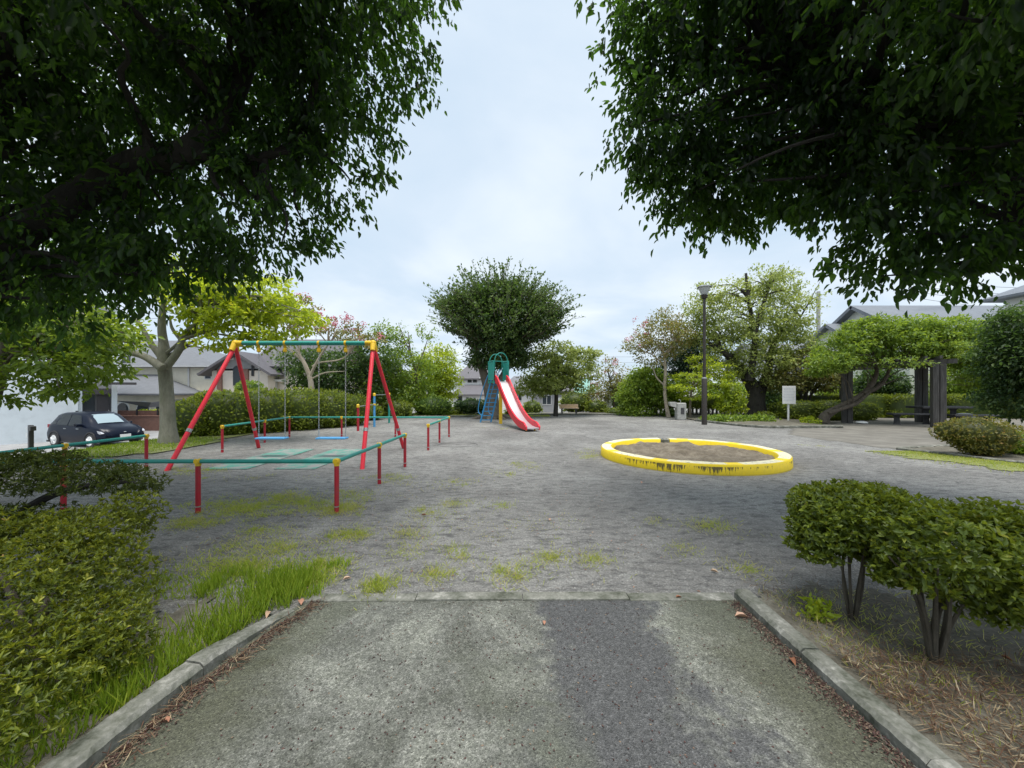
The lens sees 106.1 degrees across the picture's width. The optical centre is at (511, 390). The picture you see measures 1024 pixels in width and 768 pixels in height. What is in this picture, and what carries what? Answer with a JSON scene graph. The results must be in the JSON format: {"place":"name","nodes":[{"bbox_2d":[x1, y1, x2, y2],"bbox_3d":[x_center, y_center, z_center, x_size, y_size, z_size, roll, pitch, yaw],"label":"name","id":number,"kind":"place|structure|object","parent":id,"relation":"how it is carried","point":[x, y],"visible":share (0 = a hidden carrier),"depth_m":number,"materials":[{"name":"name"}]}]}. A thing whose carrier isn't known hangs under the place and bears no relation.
{"place":"outdoors","nodes":[
{"label":"outdoors","id":0,"kind":"place"},
{"bbox_2d":[0,431,158,456],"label":"street","id":1,"kind":"structure","parent":0,"point":[153,435],"depth_m":17.59,"materials":[{"name":"grey asphalt"}]},
{"bbox_2d":[46,411,144,447],"bbox_3d":[-19.284,1.760,17.869,3.766,1.580,2.051,0,0,15],"label":"parked car","id":2,"kind":"object","parent":1,"relation":"on","point":[74,427],"visible":0.77,"depth_m":17.28,"materials":[{"name":"black paint"}]},
{"bbox_2d":[49,432,257,458],"bbox_3d":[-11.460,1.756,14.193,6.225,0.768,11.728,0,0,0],"label":"lawn slope grass","id":3,"kind":"structure","parent":0,"point":[136,443],"depth_m":9.85,"materials":[{"name":"green plant"}]},
{"bbox_2d":[412,413,539,416],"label":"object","id":4,"kind":"structure","parent":0,"point":[477,414],"depth_m":22.67,"materials":[{"name":"plant"}]},
{"bbox_2d":[354,317,451,413],"bbox_3d":[-6.627,-1.451,23.437,6.112,6.025,4.483,0,0,0],"label":"loose tree","id":5,"kind":"object","parent":4,"relation":"on","point":[417,387],"visible":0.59,"depth_m":23.09,"materials":[{"name":"green plant"}]},
{"bbox_2d":[412,393,454,415],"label":"shrub","id":6,"kind":"object","parent":4,"relation":"on","point":[431,405],"visible":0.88,"depth_m":22.03,"materials":[{"name":"green plant"}]},
{"bbox_2d":[93,600,913,767],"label":"path","id":7,"kind":"structure","parent":0,"point":[193,738],"depth_m":1.87,"materials":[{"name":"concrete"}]},
{"bbox_2d":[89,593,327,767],"bbox_3d":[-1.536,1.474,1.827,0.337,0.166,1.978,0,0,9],"label":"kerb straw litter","id":8,"kind":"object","parent":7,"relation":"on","point":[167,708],"visible":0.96,"depth_m":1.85,"materials":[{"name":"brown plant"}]},
{"bbox_2d":[98,599,915,767],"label":"mulch litter","id":9,"kind":"object","parent":7,"relation":"on","point":[869,727],"visible":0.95,"depth_m":1.87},
{"bbox_2d":[0,391,1023,767],"bbox_3d":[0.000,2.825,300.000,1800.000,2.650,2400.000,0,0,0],"label":"ground","id":10,"kind":"structure","parent":0,"point":[552,447],"depth_m":5.10,"materials":[{"name":"grey gravel"}]},
{"bbox_2d":[26,425,35,452],"bbox_3d":[-14.914,1.802,11.929,0.420,1.440,0.157,0,0,30],"label":"bollard","id":11,"kind":"object","parent":10,"relation":"on","point":[31,429],"visible":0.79,"depth_m":11.94,"materials":[{"name":"black plastic"}]},
{"bbox_2d":[0,303,136,444],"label":"modern house","id":12,"kind":"structure","parent":10,"relation":"on","point":[15,422],"depth_m":18.64,"materials":[{"name":"white concrete"}]},
{"bbox_2d":[96,395,109,410],"bbox_3d":[-21.892,1.400,20.611,0.070,2.300,0.487,0,0,43],"label":"entrance door","id":13,"kind":"structure","parent":12,"relation":"in","point":[102,401],"depth_m":20.57,"materials":[{"name":"grey metal"}]},
{"bbox_2d":[0,265,164,410],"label":"leaning tree","id":14,"kind":"object","parent":10,"relation":"on","point":[57,366],"visible":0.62,"depth_m":7.49,"materials":[{"name":"green plant"}]},
{"bbox_2d":[0,446,173,553],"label":"yew shrub","id":15,"kind":"object","parent":10,"relation":"on","point":[38,459],"visible":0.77,"depth_m":3.06,"materials":[{"name":"green plant"}]},
{"bbox_2d":[0,588,259,767],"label":"planting bed","id":16,"kind":"object","parent":10,"relation":"on","point":[176,616],"visible":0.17,"depth_m":2.21,"materials":[{"name":"soil"}]},
{"bbox_2d":[0,489,173,767],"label":"azalea shrub","id":17,"kind":"object","parent":16,"relation":"on","point":[39,635],"visible":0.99,"depth_m":2.03,"materials":[{"name":"green plant"}]},
{"bbox_2d":[121,415,158,430],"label":"brick wall","id":18,"kind":"structure","parent":10,"relation":"on","point":[148,422],"depth_m":24.00,"materials":[{"name":"brown brick"}]},
{"bbox_2d":[117,409,158,414],"bbox_3d":[-23.460,1.370,24.095,5.280,0.380,0.090,0,0,0],"label":"garden fence","id":19,"kind":"object","parent":18,"relation":"on","point":[138,412],"visible":0.39,"depth_m":24.10,"materials":[{"name":"black plastic"}]},
{"bbox_2d":[42,608,294,767],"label":"kerb","id":20,"kind":"structure","parent":10,"relation":"on","point":[93,744],"depth_m":1.78,"materials":[{"name":"concrete"}]},
{"bbox_2d":[117,341,225,409],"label":"cream house","id":21,"kind":"structure","parent":10,"relation":"on","point":[189,365],"depth_m":29.89,"materials":[{"name":"beige paint"}]},
{"bbox_2d":[118,398,186,407],"bbox_3d":[-23.959,0.814,25.760,5.535,0.572,2.520,0,0,0],"label":"shade sail","id":22,"kind":"object","parent":21,"relation":"attached to","point":[149,404],"visible":0.39,"depth_m":24.82,"materials":[{"name":"grey fabric"}]},
{"bbox_2d":[0,531,364,767],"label":"grass fringe","id":23,"kind":"object","parent":10,"relation":"on","point":[294,583],"depth_m":2.32,"materials":[{"name":"green plant"}]},
{"bbox_2d":[37,253,330,443],"bbox_3d":[-9.421,-1.159,10.668,8.234,5.440,3.806,0,0,-17],"label":"light barked tree","id":24,"kind":"object","parent":10,"relation":"on","point":[242,308],"visible":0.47,"depth_m":10.62,"materials":[{"name":"green plant"}]},
{"bbox_2d":[0,433,406,512],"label":"guard rail","id":25,"kind":"object","parent":10,"relation":"on","point":[200,461],"visible":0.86,"depth_m":4.71,"materials":[{"name":"metal"}]},
{"bbox_2d":[0,0,461,358],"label":"broadleaf tree","id":26,"kind":"object","parent":10,"relation":"on","point":[279,45],"visible":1,"depth_m":4.18,"materials":[{"name":"green plant"}]},
{"bbox_2d":[233,380,264,390],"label":"tall garden shrub","id":27,"kind":"object","parent":10,"relation":"on","point":[249,384],"visible":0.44,"depth_m":21.72,"materials":[{"name":"green plant"}]},
{"bbox_2d":[208,449,313,468],"bbox_3d":[-5.420,1.492,8.525,0.800,0.012,2.450,0,0,0],"label":"rubber mat","id":28,"kind":"object","parent":10,"relation":"on","point":[282,454],"visible":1,"depth_m":8.52,"materials":[{"name":"green rubber"}]},
{"bbox_2d":[175,385,371,436],"bbox_3d":[-8.568,0.795,14.634,2.455,2.008,7.122,0,0,40],"label":"clipped hedge","id":29,"kind":"object","parent":10,"relation":"on","point":[225,407],"visible":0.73,"depth_m":13.47,"materials":[{"name":"green plant"}]},
{"bbox_2d":[197,339,365,392],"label":"gabled house","id":30,"kind":"structure","parent":10,"relation":"on","point":[229,378],"depth_m":27.00,"materials":[{"name":"tile"}]},
{"bbox_2d":[233,366,240,385],"bbox_3d":[-19.258,-1.031,26.961,0.559,1.392,0.072,0,0,0],"label":"window","id":31,"kind":"structure","parent":30,"relation":"in","point":[236,376],"depth_m":26.93,"materials":[{"name":"grey glass"}]},
{"bbox_2d":[164,340,402,470],"bbox_3d":[-4.711,0.239,8.629,3.928,2.738,3.033,0,0,0],"label":"swing set","id":32,"kind":"object","parent":10,"relation":"on","point":[234,347],"visible":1,"depth_m":8.60,"materials":[{"name":"green paint"}]},
{"bbox_2d":[275,449,361,468],"bbox_3d":[-4.130,1.492,8.525,0.780,0.012,2.450,0,0,0],"label":"rubber mat","id":33,"kind":"object","parent":10,"relation":"on","point":[334,453],"visible":0.76,"depth_m":8.52,"materials":[{"name":"green rubber"}]},
{"bbox_2d":[278,292,387,390],"bbox_3d":[-8.045,-1.358,16.446,5.196,5.822,4.219,0,0,0],"label":"crape myrtle","id":34,"kind":"object","parent":10,"relation":"on","point":[309,373],"visible":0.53,"depth_m":16.45,"materials":[{"name":"pink plant"}]},
{"bbox_2d":[267,330,401,406],"bbox_3d":[-9.341,-0.877,20.981,7.053,4.863,4.516,0,0,0],"label":"dark tree","id":35,"kind":"object","parent":10,"relation":"on","point":[353,374],"visible":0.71,"depth_m":20.32,"materials":[{"name":"green plant"}]},
{"bbox_2d":[220,416,449,452],"bbox_3d":[-4.615,1.216,10.876,5.246,0.768,3.222,0,0,0],"label":"guard rail","id":36,"kind":"object","parent":10,"relation":"on","point":[289,418],"visible":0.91,"depth_m":11.87,"materials":[{"name":"metal"}]},
{"bbox_2d":[356,393,389,430],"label":"horizontal bars","id":37,"kind":"object","parent":10,"relation":"on","point":[374,408],"visible":0.77,"depth_m":15.76,"materials":[{"name":"red paint"}]},
{"bbox_2d":[369,402,383,419],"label":"shrub","id":38,"kind":"object","parent":10,"relation":"on","point":[379,411],"visible":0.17,"depth_m":19.28,"materials":[{"name":"green plant"}]},
{"bbox_2d":[381,398,413,416],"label":"shrub","id":39,"kind":"object","parent":10,"relation":"on","point":[402,408],"visible":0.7,"depth_m":20.83,"materials":[{"name":"green plant"}]},
{"bbox_2d":[406,342,464,401],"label":"rounded tree","id":40,"kind":"object","parent":10,"relation":"on","point":[447,377],"visible":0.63,"depth_m":26.48,"materials":[{"name":"green plant"}]},
{"bbox_2d":[112,427,823,617],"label":"grass tufts","id":41,"kind":"object","parent":10,"relation":"on","point":[379,586],"visible":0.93,"depth_m":3.82,"materials":[{"name":"green plant"}]},
{"bbox_2d":[453,397,483,413],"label":"shrub","id":42,"kind":"object","parent":10,"relation":"on","point":[468,405],"visible":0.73,"depth_m":23.53,"materials":[{"name":"green plant"}]},
{"bbox_2d":[448,365,504,406],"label":"white house","id":43,"kind":"structure","parent":10,"relation":"on","point":[472,388],"depth_m":41.70,"materials":[{"name":"white paint"}]},
{"bbox_2d":[422,256,585,419],"bbox_3d":[-0.377,-2.732,20.564,8.533,8.681,6.858,0,0,0],"label":"vase shaped tree","id":44,"kind":"object","parent":10,"relation":"on","point":[496,315],"visible":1,"depth_m":19.48,"materials":[{"name":"green plant"}]},
{"bbox_2d":[478,352,539,430],"bbox_3d":[-0.072,-0.049,16.185,1.053,3.297,4.809,0,0,-26],"label":"slide","id":45,"kind":"object","parent":10,"relation":"on","point":[520,417],"visible":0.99,"depth_m":16.65,"materials":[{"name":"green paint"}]},
{"bbox_2d":[505,376,531,410],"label":"white house","id":46,"kind":"structure","parent":10,"relation":"on","point":[523,399],"depth_m":44.00,"materials":[{"name":"white paint"}]},
{"bbox_2d":[307,592,736,601],"bbox_3d":[0.075,1.542,2.781,3.042,0.124,0.111,0,0,0],"label":"kerb strip","id":47,"kind":"object","parent":10,"relation":"on","point":[508,596],"visible":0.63,"depth_m":2.76,"materials":[{"name":"concrete"}]},
{"bbox_2d":[522,399,542,412],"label":"shrub","id":48,"kind":"object","parent":10,"relation":"on","point":[531,407],"visible":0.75,"depth_m":26.68,"materials":[{"name":"green plant"}]},
{"bbox_2d":[532,387,573,412],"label":"grey house","id":49,"kind":"structure","parent":10,"relation":"on","point":[547,403],"depth_m":40.00,"materials":[{"name":"paint"}]},
{"bbox_2d":[514,339,607,415],"bbox_3d":[2.544,-0.740,22.484,5.816,4.597,4.734,0,0,0],"label":"spreading tree","id":50,"kind":"object","parent":10,"relation":"on","point":[557,378],"visible":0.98,"depth_m":21.59,"materials":[{"name":"green plant"}]},
{"bbox_2d":[199,455,935,592],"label":"twig litter","id":51,"kind":"object","parent":10,"relation":"on","point":[522,516],"visible":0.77,"depth_m":4.31,"materials":[{"name":"brown wood"}]},
{"bbox_2d":[404,413,742,416],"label":"kerb lawn","id":52,"kind":"structure","parent":10,"relation":"on","point":[536,414],"depth_m":23.26,"materials":[{"name":"plant"}]},
{"bbox_2d":[558,390,591,411],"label":"shrub","id":53,"kind":"object","parent":10,"relation":"on","point":[577,398],"visible":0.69,"depth_m":26.51,"materials":[{"name":"green plant"}]},
{"bbox_2d":[584,398,607,412],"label":"shrub","id":54,"kind":"object","parent":10,"relation":"on","point":[596,406],"visible":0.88,"depth_m":25.70,"materials":[{"name":"green plant"}]},
{"bbox_2d":[583,356,631,407],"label":"russet tree","id":55,"kind":"object","parent":10,"relation":"on","point":[610,387],"visible":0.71,"depth_m":26.74,"materials":[{"name":"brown plant"}]},
{"bbox_2d":[611,366,688,416],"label":"shrubby tree","id":56,"kind":"object","parent":10,"relation":"on","point":[650,385],"visible":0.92,"depth_m":22.39,"materials":[{"name":"green plant"}]},
{"bbox_2d":[615,304,701,416],"bbox_3d":[8.224,-1.623,21.631,4.682,6.393,3.468,0,0,0],"label":"crape myrtle","id":57,"kind":"object","parent":10,"relation":"on","point":[647,345],"visible":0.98,"depth_m":21.40,"materials":[{"name":"green plant"}]},
{"bbox_2d":[668,400,685,419],"bbox_3d":[8.471,0.981,19.715,0.800,1.038,0.512,0,0,8],"label":"drinking fountain","id":58,"kind":"object","parent":10,"relation":"on","point":[680,410],"visible":0.99,"depth_m":19.47,"materials":[{"name":"concrete"}]},
{"bbox_2d":[657,396,731,408],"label":"back hedge","id":59,"kind":"object","parent":10,"relation":"on","point":[695,404],"visible":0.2,"depth_m":23.08,"materials":[{"name":"green plant"}]},
{"bbox_2d":[601,438,792,475],"bbox_3d":[3.950,1.435,8.640,3.820,0.331,3.819,0,0,0],"label":"sandpit","id":60,"kind":"object","parent":10,"relation":"on","point":[700,457],"visible":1,"depth_m":7.98,"materials":[{"name":"paint"}]},
{"bbox_2d":[657,408,741,414],"bbox_3d":[11.170,1.275,23.040,5.140,0.450,0.080,0,0,0],"label":"stake fence","id":61,"kind":"object","parent":10,"relation":"on","point":[700,411],"visible":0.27,"depth_m":23.00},
{"bbox_2d":[697,285,711,424],"bbox_3d":[8.420,-1.500,16.850,0.620,6.200,0.614,0,0,0],"label":"street lamp","id":62,"kind":"object","parent":10,"relation":"on","point":[703,290],"visible":0.96,"depth_m":16.79,"materials":[{"name":"black metal"}]},
{"bbox_2d":[694,379,746,411],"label":"garden tree","id":63,"kind":"object","parent":10,"relation":"on","point":[712,391],"visible":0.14,"depth_m":29.57,"materials":[{"name":"green plant"}]},
{"bbox_2d":[686,415,832,425],"bbox_3d":[11.750,1.450,19.050,5.700,0.040,7.500,0,0,0],"label":"planting bed","id":64,"kind":"object","parent":10,"relation":"on","point":[790,422],"visible":0.44,"depth_m":17.37,"materials":[{"name":"soil"}]},
{"bbox_2d":[662,353,740,417],"bbox_3d":[10.036,-0.249,20.574,3.883,3.599,3.111,0,0,0],"label":"maple tree","id":65,"kind":"object","parent":64,"relation":"on","point":[693,386],"visible":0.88,"depth_m":20.38,"materials":[{"name":"green plant"}]},
{"bbox_2d":[698,414,730,421],"bbox_3d":[9.693,1.399,18.430,1.479,0.652,1.478,0,0,0],"label":"weed patch","id":66,"kind":"object","parent":64,"relation":"on","point":[713,417],"visible":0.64,"depth_m":18.18,"materials":[{"name":"green plant"}]},
{"bbox_2d":[712,376,749,418],"bbox_3d":[11.361,0.374,20.012,1.753,2.353,1.693,0,0,37],"label":"upright shrub","id":67,"kind":"object","parent":64,"relation":"on","point":[731,396],"visible":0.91,"depth_m":19.79,"materials":[{"name":"green plant"}]},
{"bbox_2d":[715,413,759,421],"bbox_3d":[10.615,1.403,18.424,2.204,0.644,1.515,0,0,-23],"label":"weed patch","id":68,"kind":"object","parent":64,"relation":"on","point":[736,418],"visible":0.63,"depth_m":18.16,"materials":[{"name":"green plant"}]},
{"bbox_2d":[673,261,832,415],"bbox_3d":[13.055,-2.697,21.224,8.277,8.493,4.992,0,0,0],"label":"park tree","id":69,"kind":"object","parent":64,"relation":"on","point":[747,364],"visible":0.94,"depth_m":20.70,"materials":[{"name":"green plant"}]},
{"bbox_2d":[745,412,781,421],"bbox_3d":[11.842,1.378,18.391,1.536,0.675,1.564,0,0,-40],"label":"weed patch","id":70,"kind":"object","parent":64,"relation":"on","point":[764,417],"visible":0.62,"depth_m":18.21,"materials":[{"name":"green plant"}]},
{"bbox_2d":[782,386,795,420],"bbox_3d":[13.348,0.670,18.583,0.600,1.760,0.124,0,0,6],"label":"notice board","id":71,"kind":"object","parent":64,"relation":"on","point":[788,395],"visible":0.98,"depth_m":18.53,"materials":[{"name":"white paint"}]},
{"bbox_2d":[798,415,822,423],"bbox_3d":[13.292,1.388,17.197,0.837,0.589,0.902,0,0,0],"label":"weed patch","id":72,"kind":"object","parent":64,"relation":"on","point":[807,419],"visible":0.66,"depth_m":17.09,"materials":[{"name":"green plant"}]},
{"bbox_2d":[726,344,809,396],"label":"long roof house","id":73,"kind":"structure","parent":10,"relation":"on","point":[746,348],"depth_m":36.11,"materials":[{"name":"white"}]},
{"bbox_2d":[695,419,842,427],"bbox_3d":[10.452,1.501,16.298,5.479,0.214,2.146,0,0,39],"label":"kerb bed","id":74,"kind":"object","parent":10,"relation":"on","point":[797,426],"visible":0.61,"depth_m":15.32,"materials":[{"name":"concrete"}]},
{"bbox_2d":[758,379,808,409],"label":"garden tree","id":75,"kind":"object","parent":10,"relation":"on","point":[772,398],"visible":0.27,"depth_m":27.35,"materials":[{"name":"green plant"}]},
{"bbox_2d":[574,0,1023,318],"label":"broadleaf tree","id":76,"kind":"object","parent":10,"relation":"on","point":[951,108],"visible":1,"depth_m":4.02,"materials":[{"name":"green plant"}]},
{"bbox_2d":[758,345,853,400],"bbox_3d":[15.674,-0.457,20.615,4.595,4.036,3.429,0,0,0],"label":"forked small tree","id":77,"kind":"object","parent":10,"relation":"on","point":[804,384],"visible":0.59,"depth_m":20.16,"materials":[{"name":"green plant"}]},
{"bbox_2d":[776,398,882,420],"bbox_3d":[15.974,1.019,19.438,4.944,1.249,1.658,0,0,0],"label":"hedge","id":78,"kind":"object","parent":10,"relation":"on","point":[867,411],"visible":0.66,"depth_m":19.06,"materials":[{"name":"green plant"}]},
{"bbox_2d":[734,589,962,767],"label":"kerb","id":79,"kind":"structure","parent":10,"relation":"on","point":[915,747],"depth_m":1.84,"materials":[{"name":"concrete"}]},
{"bbox_2d":[853,369,913,394],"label":"garden tree","id":80,"kind":"object","parent":10,"relation":"on","point":[902,385],"visible":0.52,"depth_m":21.39,"materials":[{"name":"green plant"}]},
{"bbox_2d":[757,581,1023,767],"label":"planting bed","id":81,"kind":"object","parent":10,"relation":"on","point":[913,721],"visible":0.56,"depth_m":2.15,"materials":[{"name":"soil"}]},
{"bbox_2d":[796,592,842,623],"bbox_3d":[1.985,1.430,2.507,0.260,0.196,0.200,0,0,0],"label":"seedling","id":82,"kind":"object","parent":81,"relation":"on","point":[816,606],"visible":0.97,"depth_m":2.48,"materials":[{"name":"green plant"}]},
{"bbox_2d":[780,478,928,619],"bbox_3d":[2.350,1.044,2.642,0.795,0.915,1.059,0,0,40],"label":"leafy shrub","id":83,"kind":"object","parent":81,"relation":"on","point":[815,534],"visible":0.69,"depth_m":2.47,"materials":[{"name":"green plant"}]},
{"bbox_2d":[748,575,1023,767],"bbox_3d":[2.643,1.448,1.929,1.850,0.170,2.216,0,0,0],"label":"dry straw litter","id":84,"kind":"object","parent":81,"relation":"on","point":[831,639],"visible":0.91,"depth_m":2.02,"materials":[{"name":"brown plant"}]},
{"bbox_2d":[822,485,1023,663],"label":"leafy shrub","id":85,"kind":"object","parent":81,"relation":"on","point":[991,574],"visible":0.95,"depth_m":2.07,"materials":[{"name":"green plant"}]},
{"bbox_2d":[826,638,1023,767],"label":"dead grass litter","id":86,"kind":"object","parent":81,"relation":"on","point":[956,688],"visible":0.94,"depth_m":1.84,"materials":[{"name":"plant"}]},
{"bbox_2d":[779,393,1022,418],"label":"box hedge","id":87,"kind":"object","parent":10,"relation":"on","point":[892,403],"visible":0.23,"depth_m":20.69,"materials":[{"name":"green plant"}]},
{"bbox_2d":[800,306,1004,394],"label":"ivory house","id":88,"kind":"structure","parent":10,"relation":"on","point":[856,313],"depth_m":26.32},
{"bbox_2d":[928,363,986,393],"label":"garden tree","id":89,"kind":"object","parent":10,"relation":"on","point":[950,389],"visible":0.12,"depth_m":21.62,"materials":[{"name":"green plant"}]},
{"bbox_2d":[896,447,1023,463],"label":"kerb","id":90,"kind":"object","parent":10,"relation":"on","point":[947,453],"visible":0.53,"depth_m":8.69,"materials":[{"name":"concrete"}]},
{"bbox_2d":[911,446,1023,460],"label":"planting bed","id":91,"kind":"object","parent":10,"relation":"on","point":[1007,456],"visible":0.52,"depth_m":9.15,"materials":[{"name":"soil"}]},
{"bbox_2d":[928,415,1023,456],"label":"rounded shrub","id":92,"kind":"object","parent":91,"relation":"on","point":[978,436],"visible":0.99,"depth_m":8.51,"materials":[{"name":"green plant"}]},
{"bbox_2d":[955,300,1023,424],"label":"evergreen shrub tree","id":93,"kind":"object","parent":91,"relation":"on","point":[1002,376],"visible":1,"depth_m":10.85,"materials":[{"name":"green plant"}]},
{"bbox_2d":[1002,430,1023,454],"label":"rounded shrub","id":94,"kind":"object","parent":91,"relation":"on","point":[1020,450],"visible":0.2,"depth_m":8.75,"materials":[{"name":"green plant"}]},
{"bbox_2d":[978,285,1023,310],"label":"tiled house","id":95,"kind":"structure","parent":10,"relation":"on","point":[1014,296],"depth_m":21.61,"materials":[{"name":"white"}]},
{"bbox_2d":[4,0,1023,390],"label":"sky","id":96,"kind":"structure","parent":0,"point":[496,176],"materials":[{"name":"white"}]},
{"bbox_2d":[648,332,722,395],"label":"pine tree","id":97,"kind":"object","parent":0,"point":[680,365],"visible":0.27,"depth_m":25.36,"materials":[{"name":"green plant"}]},
{"bbox_2d":[787,418,1023,448],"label":"patio","id":98,"kind":"structure","parent":0,"point":[883,432],"depth_m":13.33,"materials":[{"name":"grey concrete"}]},
{"bbox_2d":[839,355,956,427],"bbox_3d":[17.375,0.069,17.950,3.737,2.862,5.554,0,0,39],"label":"pergola","id":99,"kind":"object","parent":98,"relation":"on","point":[938,392],"visible":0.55,"depth_m":16.38,"materials":[{"name":"wood"}]},
{"bbox_2d":[801,311,989,423],"bbox_3d":[17.421,-0.933,16.515,9.302,4.945,4.621,0,0,0],"label":"climbing vine","id":100,"kind":"object","parent":99,"relation":"attached to","point":[915,340],"visible":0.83,"depth_m":16.41,"materials":[{"name":"green plant"}]},
{"bbox_2d":[886,413,929,424],"bbox_3d":[17.700,1.250,16.900,2.100,0.500,0.400,0,0,4],"label":"stone bench","id":101,"kind":"object","parent":98,"relation":"on","point":[896,416],"visible":0.58,"depth_m":16.80,"materials":[{"name":"grey stone"}]},
{"bbox_2d":[905,406,974,423],"bbox_3d":[19.000,1.100,17.100,2.300,0.800,0.760,0,0,0],"label":"stone table","id":102,"kind":"object","parent":98,"relation":"on","point":[952,409],"visible":0.77,"depth_m":16.99,"materials":[{"name":"grey stone"}]},
{"bbox_2d":[947,414,999,420],"bbox_3d":[19.900,1.270,16.600,1.800,0.460,0.400,0,0,4],"label":"stone bench","id":103,"kind":"object","parent":98,"relation":"on","point":[966,415],"visible":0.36,"depth_m":16.49,"materials":[{"name":"grey stone"}]},
{"bbox_2d":[865,450,1023,475],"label":"lawn","id":104,"kind":"structure","parent":0,"point":[986,463],"depth_m":8.17,"materials":[{"name":"plant"}]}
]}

